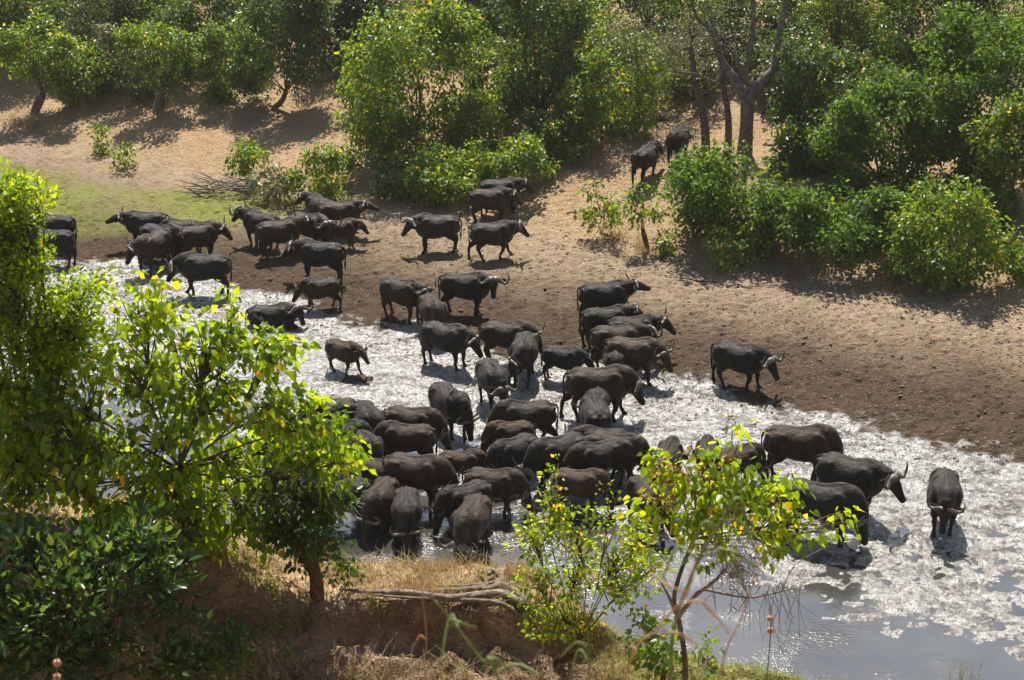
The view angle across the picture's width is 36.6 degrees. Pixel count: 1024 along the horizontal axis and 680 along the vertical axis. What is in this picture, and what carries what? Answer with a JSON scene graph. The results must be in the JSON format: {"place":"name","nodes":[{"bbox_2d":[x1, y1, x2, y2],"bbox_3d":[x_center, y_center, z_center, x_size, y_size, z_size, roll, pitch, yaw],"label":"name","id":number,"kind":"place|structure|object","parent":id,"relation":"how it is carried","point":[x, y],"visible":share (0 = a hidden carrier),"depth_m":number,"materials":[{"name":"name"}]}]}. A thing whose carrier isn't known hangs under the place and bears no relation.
{"place":"outdoors","nodes":[
{"label":"outdoors","id":0,"kind":"place"},
{"bbox_2d":[249,539,533,618],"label":"golden grass","id":1,"kind":"structure","parent":0,"point":[425,567],"depth_m":20.25,"materials":[{"name":"plant"}]},
{"bbox_2d":[0,0,1023,679],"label":"ground","id":2,"kind":"structure","parent":0,"point":[80,174],"depth_m":50.91,"materials":[{"name":"soil"}]},
{"bbox_2d":[0,5,90,114],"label":"tree","id":3,"kind":"object","parent":2,"relation":"on","point":[61,44],"visible":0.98,"depth_m":75.01,"materials":[{"name":"green plant"}]},
{"bbox_2d":[0,156,119,480],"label":"leaved tree","id":4,"kind":"object","parent":2,"relation":"on","point":[52,338],"visible":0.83,"depth_m":18.70,"materials":[{"name":"green plant"}]},
{"bbox_2d":[0,402,126,522],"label":"leaning tree","id":5,"kind":"object","parent":2,"relation":"on","point":[4,466],"visible":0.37,"depth_m":19.13,"materials":[{"name":"green plant"}]},
{"bbox_2d":[46,35,129,109],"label":"leafy bush","id":6,"kind":"object","parent":2,"relation":"on","point":[72,91],"visible":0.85,"depth_m":76.33,"materials":[{"name":"green plant"}]},
{"bbox_2d":[55,0,158,65],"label":"woodland tree","id":7,"kind":"object","parent":2,"relation":"on","point":[86,26],"visible":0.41,"depth_m":78.73,"materials":[{"name":"green plant"}]},
{"bbox_2d":[0,489,222,679],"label":"dark bush","id":8,"kind":"object","parent":2,"relation":"on","point":[32,650],"visible":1,"depth_m":17.63,"materials":[{"name":"green plant"}]},
{"bbox_2d":[74,21,160,103],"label":"leafy bush","id":9,"kind":"object","parent":2,"relation":"on","point":[137,92],"visible":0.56,"depth_m":75.68,"materials":[{"name":"green plant"}]},
{"bbox_2d":[125,229,171,276],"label":"cape buffalo","id":10,"kind":"object","parent":2,"relation":"on","point":[151,246],"visible":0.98,"depth_m":56.38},
{"bbox_2d":[110,16,204,113],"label":"tree","id":11,"kind":"object","parent":2,"relation":"on","point":[168,76],"visible":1,"depth_m":73.69,"materials":[{"name":"green plant"}]},
{"bbox_2d":[125,0,237,85],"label":"woodland tree","id":12,"kind":"object","parent":2,"relation":"on","point":[189,13],"visible":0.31,"depth_m":76.68,"materials":[{"name":"green plant"}]},
{"bbox_2d":[0,264,377,568],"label":"broad leaved tree","id":13,"kind":"object","parent":2,"relation":"on","point":[201,403],"visible":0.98,"depth_m":18.69,"materials":[{"name":"green plant"}]},
{"bbox_2d":[166,251,231,297],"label":"cape buffalo","id":14,"kind":"object","parent":2,"relation":"on","point":[190,267],"visible":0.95,"depth_m":54.00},
{"bbox_2d":[147,606,258,679],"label":"shrub","id":15,"kind":"object","parent":2,"relation":"on","point":[228,653],"visible":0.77,"depth_m":18.05,"materials":[{"name":"green plant"}]},
{"bbox_2d":[175,216,232,253],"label":"cape buffalo","id":16,"kind":"object","parent":2,"relation":"on","point":[206,233],"visible":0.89,"depth_m":57.51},
{"bbox_2d":[193,13,274,104],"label":"leafy bush","id":17,"kind":"object","parent":2,"relation":"on","point":[214,36],"visible":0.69,"depth_m":74.62,"materials":[{"name":"green plant"}]},
{"bbox_2d":[221,135,274,178],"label":"leafy bush","id":18,"kind":"object","parent":2,"relation":"on","point":[253,153],"visible":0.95,"depth_m":66.44,"materials":[{"name":"green plant"}]},
{"bbox_2d":[245,160,306,206],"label":"leafy bush","id":19,"kind":"object","parent":2,"relation":"on","point":[269,192],"visible":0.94,"depth_m":64.20,"materials":[{"name":"green plant"}]},
{"bbox_2d":[245,299,313,330],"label":"cape buffalo","id":20,"kind":"object","parent":2,"relation":"on","point":[284,314],"visible":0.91,"depth_m":51.63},
{"bbox_2d":[222,0,340,110],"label":"dense tree","id":21,"kind":"object","parent":2,"relation":"on","point":[302,19],"visible":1,"depth_m":72.72,"materials":[{"name":"green plant"}]},
{"bbox_2d":[254,208,309,259],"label":"cape buffalo","id":22,"kind":"object","parent":2,"relation":"on","point":[280,231],"visible":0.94,"depth_m":57.77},
{"bbox_2d":[71,495,517,679],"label":"green weeds","id":23,"kind":"object","parent":2,"relation":"on","point":[267,584],"visible":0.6,"depth_m":19.55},
{"bbox_2d":[230,401,366,601],"bbox_3d":[-2.650,2.191,19.436,1.734,2.748,1.359,0,22,0],"label":"tree","id":24,"kind":"object","parent":2,"relation":"on","point":[306,551],"visible":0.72,"depth_m":19.28,"materials":[{"name":"green plant"}]},
{"bbox_2d":[280,235,345,284],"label":"cape buffalo","id":25,"kind":"object","parent":2,"relation":"on","point":[309,252],"visible":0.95,"depth_m":55.35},
{"bbox_2d":[0,478,630,679],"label":"dry grass","id":26,"kind":"structure","parent":2,"relation":"on","point":[231,564],"depth_m":19.78,"materials":[{"name":"plant"}]},
{"bbox_2d":[281,142,349,201],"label":"leafy bush","id":27,"kind":"object","parent":2,"relation":"on","point":[331,157],"visible":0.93,"depth_m":63.52,"materials":[{"name":"green plant"}]},
{"bbox_2d":[292,277,342,312],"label":"cape buffalo","id":28,"kind":"object","parent":2,"relation":"on","point":[310,288],"visible":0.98,"depth_m":52.91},
{"bbox_2d":[285,0,391,72],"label":"woodland tree","id":29,"kind":"object","parent":2,"relation":"on","point":[338,23],"visible":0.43,"depth_m":76.29,"materials":[{"name":"green plant"}]},
{"bbox_2d":[325,338,369,375],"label":"cape buffalo","id":30,"kind":"object","parent":2,"relation":"on","point":[349,352],"visible":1,"depth_m":47.85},
{"bbox_2d":[352,475,399,541],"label":"cape buffalo","id":31,"kind":"object","parent":2,"relation":"on","point":[376,499],"visible":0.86,"depth_m":38.53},
{"bbox_2d":[363,147,430,200],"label":"leafy bush","id":32,"kind":"object","parent":2,"relation":"on","point":[389,165],"visible":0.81,"depth_m":64.18,"materials":[{"name":"green plant"}]},
{"bbox_2d":[373,420,437,454],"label":"cape buffalo","id":33,"kind":"object","parent":2,"relation":"on","point":[397,436],"visible":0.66,"depth_m":41.71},
{"bbox_2d":[389,485,423,555],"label":"cape buffalo","id":34,"kind":"object","parent":2,"relation":"on","point":[406,512],"visible":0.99,"depth_m":37.98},
{"bbox_2d":[379,277,435,324],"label":"cape buffalo","id":35,"kind":"object","parent":2,"relation":"on","point":[407,293],"visible":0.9,"depth_m":51.81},
{"bbox_2d":[383,405,451,450],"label":"cape buffalo","id":36,"kind":"object","parent":2,"relation":"on","point":[433,418],"visible":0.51,"depth_m":42.61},
{"bbox_2d":[328,0,507,167],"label":"spreading tree","id":37,"kind":"object","parent":2,"relation":"on","point":[385,126],"visible":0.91,"depth_m":66.56,"materials":[{"name":"green plant"}]},
{"bbox_2d":[382,452,463,508],"bbox_3d":[-2.361,3.671,40.044,2.179,1.657,0.983,5,23,13],"label":"cape buffalo","id":38,"kind":"object","parent":2,"relation":"on","point":[430,475],"visible":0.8,"depth_m":39.64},
{"bbox_2d":[227,630,624,679],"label":"dry weeds","id":39,"kind":"object","parent":2,"relation":"on","point":[372,670],"visible":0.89,"depth_m":19.24,"materials":[{"name":"plant"}]},
{"bbox_2d":[400,212,461,253],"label":"cape buffalo","id":40,"kind":"object","parent":2,"relation":"on","point":[426,226],"visible":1,"depth_m":58.23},
{"bbox_2d":[340,568,538,640],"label":"twisted roots","id":41,"kind":"object","parent":2,"relation":"on","point":[485,593],"visible":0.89,"depth_m":19.67,"materials":[{"name":"wood"}]},
{"bbox_2d":[400,140,484,208],"bbox_3d":[-2.852,-6.751,63.555,3.525,2.989,3.337,0,22,0],"label":"leafy bush","id":42,"kind":"object","parent":2,"relation":"on","point":[432,186],"visible":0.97,"depth_m":63.18,"materials":[{"name":"green plant"}]},
{"bbox_2d":[429,479,492,535],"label":"cape buffalo","id":43,"kind":"object","parent":2,"relation":"on","point":[448,502],"visible":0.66,"depth_m":38.60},
{"bbox_2d":[437,493,492,565],"bbox_3d":[-1.046,4.659,37.840,1.046,1.550,2.073,6,23,15],"label":"cape buffalo","id":44,"kind":"object","parent":2,"relation":"on","point":[470,520],"visible":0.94,"depth_m":37.24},
{"bbox_2d":[438,271,509,317],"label":"cape buffalo","id":45,"kind":"object","parent":2,"relation":"on","point":[476,286],"visible":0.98,"depth_m":52.19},
{"bbox_2d":[441,87,512,156],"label":"leafy bush","id":46,"kind":"object","parent":2,"relation":"on","point":[463,129],"visible":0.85,"depth_m":66.71,"materials":[{"name":"green plant"}]},
{"bbox_2d":[467,182,522,223],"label":"cape buffalo","id":47,"kind":"object","parent":2,"relation":"on","point":[498,198],"visible":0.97,"depth_m":61.38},
{"bbox_2d":[462,466,533,516],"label":"cape buffalo","id":48,"kind":"object","parent":2,"relation":"on","point":[508,484],"visible":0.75,"depth_m":39.39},
{"bbox_2d":[475,357,520,410],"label":"cape buffalo","id":49,"kind":"object","parent":2,"relation":"on","point":[493,381],"visible":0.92,"depth_m":45.00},
{"bbox_2d":[467,214,529,261],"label":"cape buffalo","id":50,"kind":"object","parent":2,"relation":"on","point":[501,233],"visible":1,"depth_m":57.46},
{"bbox_2d":[0,88,1014,303],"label":"dry tussocks","id":51,"kind":"object","parent":2,"relation":"on","point":[292,201],"visible":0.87,"depth_m":64.52,"materials":[{"name":"plant"}]},
{"bbox_2d":[479,420,535,452],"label":"cape buffalo","id":52,"kind":"object","parent":2,"relation":"on","point":[493,431],"visible":0.56,"depth_m":42.30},
{"bbox_2d":[483,432,537,474],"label":"cape buffalo","id":53,"kind":"object","parent":2,"relation":"on","point":[502,452],"visible":0.64,"depth_m":40.89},
{"bbox_2d":[478,320,544,357],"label":"cape buffalo","id":54,"kind":"object","parent":2,"relation":"on","point":[493,334],"visible":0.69,"depth_m":48.32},
{"bbox_2d":[477,130,564,194],"bbox_3d":[0.418,-7.261,64.027,3.537,2.960,3.013,-7,23,-18],"label":"leafy bush","id":55,"kind":"object","parent":2,"relation":"on","point":[513,164],"visible":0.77,"depth_m":63.34,"materials":[{"name":"green plant"}]},
{"bbox_2d":[506,331,537,387],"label":"cape buffalo","id":56,"kind":"object","parent":2,"relation":"on","point":[522,351],"visible":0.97,"depth_m":46.80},
{"bbox_2d":[509,104,574,162],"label":"undergrowth bush","id":57,"kind":"object","parent":2,"relation":"on","point":[528,118],"visible":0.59,"depth_m":65.69,"materials":[{"name":"green plant"}]},
{"bbox_2d":[481,0,604,135],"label":"dense tree","id":58,"kind":"object","parent":2,"relation":"on","point":[572,29],"visible":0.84,"depth_m":67.76,"materials":[{"name":"green plant"}]},
{"bbox_2d":[512,431,587,494],"bbox_3d":[1.136,3.235,40.945,2.136,1.607,1.089,-13,25,-29],"label":"cape buffalo","id":59,"kind":"object","parent":2,"relation":"on","point":[538,453],"visible":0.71,"depth_m":40.46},
{"bbox_2d":[528,106,603,168],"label":"undergrowth bush","id":60,"kind":"object","parent":2,"relation":"on","point":[575,148],"visible":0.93,"depth_m":65.38,"materials":[{"name":"green plant"}]},
{"bbox_2d":[540,345,594,380],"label":"cape buffalo","id":61,"kind":"object","parent":2,"relation":"on","point":[567,358],"visible":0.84,"depth_m":47.14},
{"bbox_2d":[550,467,614,513],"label":"cape buffalo","id":62,"kind":"object","parent":2,"relation":"on","point":[582,483],"visible":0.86,"depth_m":39.51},
{"bbox_2d":[502,454,678,670],"bbox_3d":[0.969,2.901,19.119,2.181,3.111,1.282,0,22,0],"label":"airy shrub","id":63,"kind":"object","parent":2,"relation":"on","point":[562,620],"visible":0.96,"depth_m":18.97,"materials":[{"name":"green plant"}]},
{"bbox_2d":[571,387,611,427],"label":"cape buffalo","id":64,"kind":"object","parent":2,"relation":"on","point":[593,408],"visible":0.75,"depth_m":42.74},
{"bbox_2d":[560,438,624,485],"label":"cape buffalo","id":65,"kind":"object","parent":2,"relation":"on","point":[603,454],"visible":0.67,"depth_m":40.44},
{"bbox_2d":[573,177,630,239],"bbox_3d":[3.428,-4.924,59.424,2.206,2.692,2.325,0,22,0],"label":"sapling","id":66,"kind":"object","parent":2,"relation":"on","point":[611,210],"visible":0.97,"depth_m":59.38,"materials":[{"name":"green plant"}]},
{"bbox_2d":[559,364,645,422],"bbox_3d":[2.638,1.530,44.847,2.507,1.816,1.201,0,22,-1],"label":"cape buffalo","id":67,"kind":"object","parent":2,"relation":"on","point":[618,382],"visible":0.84,"depth_m":44.42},
{"bbox_2d":[547,37,674,143],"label":"tree","id":68,"kind":"object","parent":2,"relation":"on","point":[585,103],"visible":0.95,"depth_m":66.06,"materials":[{"name":"green plant"}]},
{"bbox_2d":[579,295,643,348],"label":"cape buffalo","id":69,"kind":"object","parent":2,"relation":"on","point":[591,318],"visible":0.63,"depth_m":49.57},
{"bbox_2d":[577,273,650,318],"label":"cape buffalo","id":70,"kind":"object","parent":2,"relation":"on","point":[603,294],"visible":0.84,"depth_m":51.45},
{"bbox_2d":[583,429,651,480],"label":"cape buffalo","id":71,"kind":"object","parent":2,"relation":"on","point":[632,445],"visible":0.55,"depth_m":40.71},
{"bbox_2d":[588,317,662,369],"bbox_3d":[3.513,0.191,48.372,2.297,1.618,1.006,-2,22,-6],"label":"cape buffalo","id":72,"kind":"object","parent":2,"relation":"on","point":[599,336],"visible":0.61,"depth_m":47.99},
{"bbox_2d":[603,336,674,386],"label":"cape buffalo","id":73,"kind":"object","parent":2,"relation":"on","point":[645,353],"visible":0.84,"depth_m":46.91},
{"bbox_2d":[618,179,670,251],"bbox_3d":[5.003,-4.556,58.063,1.994,3.131,1.542,0,22,0],"label":"sapling","id":74,"kind":"object","parent":2,"relation":"on","point":[643,210],"visible":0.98,"depth_m":57.86,"materials":[{"name":"green plant"}]},
{"bbox_2d":[586,1,710,129],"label":"feathery tree","id":75,"kind":"object","parent":2,"relation":"on","point":[663,59],"visible":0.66,"depth_m":67.22,"materials":[{"name":"green plant"}]},
{"bbox_2d":[617,608,726,679],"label":"shrub","id":76,"kind":"object","parent":2,"relation":"on","point":[651,643],"visible":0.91,"depth_m":18.61,"materials":[{"name":"green plant"}]},
{"bbox_2d":[649,3,724,152],"bbox_3d":[7.160,-10.636,63.971,2.878,6.450,3.062,0,22,0],"label":"slim tree","id":77,"kind":"object","parent":2,"relation":"on","point":[701,108],"visible":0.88,"depth_m":63.70,"materials":[{"name":"green plant"}]},
{"bbox_2d":[647,0,742,46],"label":"woodland tree","id":78,"kind":"object","parent":2,"relation":"on","point":[700,13],"visible":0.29,"depth_m":73.64,"materials":[{"name":"green plant"}]},
{"bbox_2d":[674,0,761,152],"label":"slim tree","id":79,"kind":"object","parent":2,"relation":"on","point":[728,116],"visible":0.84,"depth_m":64.00,"materials":[{"name":"green plant"}]},
{"bbox_2d":[649,126,824,255],"bbox_3d":[8.316,-5.509,57.666,6.582,4.646,5.609,0,22,0],"label":"leafy bush","id":80,"kind":"object","parent":2,"relation":"on","point":[703,181],"visible":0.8,"depth_m":57.09,"materials":[{"name":"green plant"}]},
{"bbox_2d":[616,407,863,679],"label":"river sapling","id":81,"kind":"object","parent":2,"relation":"on","point":[778,533],"visible":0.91,"depth_m":17.48,"materials":[{"name":"green plant"}]},
{"bbox_2d":[637,445,779,528],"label":"dry leaf clusters","id":82,"kind":"object","parent":81,"relation":"attached to","point":[726,459],"visible":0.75,"depth_m":17.26,"materials":[{"name":"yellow plant"}]},
{"bbox_2d":[657,524,823,653],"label":"dead branches","id":83,"kind":"object","parent":81,"relation":"attached to","point":[697,593],"visible":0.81,"depth_m":18.13,"materials":[{"name":"wood"}]},
{"bbox_2d":[700,217,783,275],"bbox_3d":[8.460,-3.390,56.592,3.226,2.015,2.585,0,22,0],"label":"leafy bush","id":84,"kind":"object","parent":2,"relation":"on","point":[724,239],"visible":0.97,"depth_m":56.36,"materials":[{"name":"green plant"}]},
{"bbox_2d":[658,0,829,156],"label":"forked tree","id":85,"kind":"object","parent":2,"relation":"on","point":[749,97],"visible":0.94,"depth_m":63.00,"materials":[{"name":"grey plant"}]},
{"bbox_2d":[711,340,784,391],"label":"cape buffalo","id":86,"kind":"object","parent":2,"relation":"on","point":[749,360],"visible":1,"depth_m":46.52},
{"bbox_2d":[704,0,811,63],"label":"woodland tree","id":87,"kind":"object","parent":2,"relation":"on","point":[761,16],"visible":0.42,"depth_m":71.89,"materials":[{"name":"green plant"}]},
{"bbox_2d":[580,605,935,679],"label":"green grass","id":88,"kind":"structure","parent":2,"relation":"on","point":[624,659],"depth_m":19.64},
{"bbox_2d":[764,114,828,182],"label":"undergrowth bush","id":89,"kind":"object","parent":2,"relation":"on","point":[789,130],"visible":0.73,"depth_m":61.05,"materials":[{"name":"green plant"}]},
{"bbox_2d":[761,423,845,481],"bbox_3d":[7.770,3.018,41.301,2.273,1.737,1.057,2,22,4],"label":"cape buffalo","id":90,"kind":"object","parent":2,"relation":"on","point":[782,443],"visible":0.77,"depth_m":40.89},
{"bbox_2d":[760,29,870,150],"bbox_3d":[12.210,-9.744,62.939,4.299,5.536,3.359,0,22,0],"label":"dense tree","id":91,"kind":"object","parent":2,"relation":"on","point":[807,64],"visible":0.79,"depth_m":62.25,"materials":[{"name":"green plant"}]},
{"bbox_2d":[769,105,867,176],"bbox_3d":[12.336,-7.779,61.401,3.836,3.033,2.847,10,24,24],"label":"leafy bush","id":92,"kind":"object","parent":2,"relation":"on","point":[805,160],"visible":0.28,"depth_m":61.21,"materials":[{"name":"green plant"}]},
{"bbox_2d":[780,478,873,547],"bbox_3d":[7.725,4.274,38.273,2.260,1.781,1.088,8,23,18],"label":"cape buffalo","id":93,"kind":"object","parent":2,"relation":"on","point":[830,498],"visible":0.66,"depth_m":37.81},
{"bbox_2d":[775,0,900,53],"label":"woodland tree","id":94,"kind":"object","parent":2,"relation":"on","point":[826,10],"visible":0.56,"depth_m":70.62,"materials":[{"name":"green plant"}]},
{"bbox_2d":[772,179,916,270],"bbox_3d":[11.759,-4.253,55.932,4.890,3.604,4.381,-16,27,-35],"label":"leafy bush","id":95,"kind":"object","parent":2,"relation":"on","point":[844,234],"visible":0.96,"depth_m":55.11,"materials":[{"name":"green plant"}]},
{"bbox_2d":[824,156,895,209],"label":"undergrowth bush","id":96,"kind":"object","parent":2,"relation":"on","point":[863,180],"visible":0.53,"depth_m":57.99,"materials":[{"name":"green plant"}]},
{"bbox_2d":[793,58,964,189],"bbox_3d":[14.226,-8.010,59.791,6.522,5.215,4.764,0,22,0],"label":"leafy bush","id":97,"kind":"object","parent":2,"relation":"on","point":[846,137],"visible":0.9,"depth_m":59.05,"materials":[{"name":"green plant"}]},
{"bbox_2d":[885,141,938,209],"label":"undergrowth bush","id":98,"kind":"object","parent":2,"relation":"on","point":[906,178],"visible":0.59,"depth_m":58.53,"materials":[{"name":"green plant"}]},
{"bbox_2d":[846,0,980,86],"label":"woodland tree","id":99,"kind":"object","parent":2,"relation":"on","point":[891,50],"visible":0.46,"depth_m":69.02,"materials":[{"name":"green plant"}]},
{"bbox_2d":[877,169,1023,295],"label":"leafy bush","id":100,"kind":"object","parent":2,"relation":"on","point":[926,260],"visible":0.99,"depth_m":53.60,"materials":[{"name":"green plant"}]},
{"bbox_2d":[887,0,1023,188],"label":"glossy tree","id":101,"kind":"object","parent":2,"relation":"on","point":[959,92],"visible":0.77,"depth_m":58.84,"materials":[{"name":"green plant"}]},
{"bbox_2d":[956,88,1023,214],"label":"leafy bush","id":102,"kind":"object","parent":2,"relation":"on","point":[998,144],"visible":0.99,"depth_m":56.49,"materials":[{"name":"green plant"}]},
{"bbox_2d":[965,167,1023,238],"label":"undergrowth bush","id":103,"kind":"object","parent":2,"relation":"on","point":[1000,206],"visible":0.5,"depth_m":56.85,"materials":[{"name":"green plant"}]},
{"bbox_2d":[0,310,1023,679],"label":"water","id":104,"kind":"structure","parent":0,"point":[820,648],"depth_m":35.70,"materials":[{"name":"liquid"}]},
{"bbox_2d":[420,321,483,370],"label":"cape buffalo","id":105,"kind":"object","parent":104,"relation":"on","point":[454,339],"visible":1,"depth_m":48.09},
{"bbox_2d":[428,381,483,441],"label":"cape buffalo","id":106,"kind":"object","parent":104,"relation":"on","point":[454,407],"visible":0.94,"depth_m":43.43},
{"bbox_2d":[482,398,558,436],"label":"cape buffalo","id":107,"kind":"object","parent":104,"relation":"on","point":[542,414],"visible":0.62,"depth_m":42.76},
{"bbox_2d":[31,215,1023,465],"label":"mud crumbs","id":108,"kind":"object","parent":104,"relation":"on","point":[847,370],"visible":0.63,"depth_m":51.12,"materials":[{"name":"soil"}]},
{"bbox_2d":[814,451,907,503],"bbox_3d":[8.839,3.770,39.453,2.505,1.720,1.149,13,25,29],"label":"cape buffalo","id":109,"kind":"object","parent":104,"relation":"on","point":[870,478],"visible":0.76,"depth_m":39.05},
{"bbox_2d":[926,467,965,536],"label":"cape buffalo","id":110,"kind":"object","parent":104,"relation":"on","point":[944,500],"visible":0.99,"depth_m":38.22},
{"bbox_2d":[657,472,763,679],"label":"tall grass stalk","id":111,"kind":"object","parent":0,"point":[719,549],"depth_m":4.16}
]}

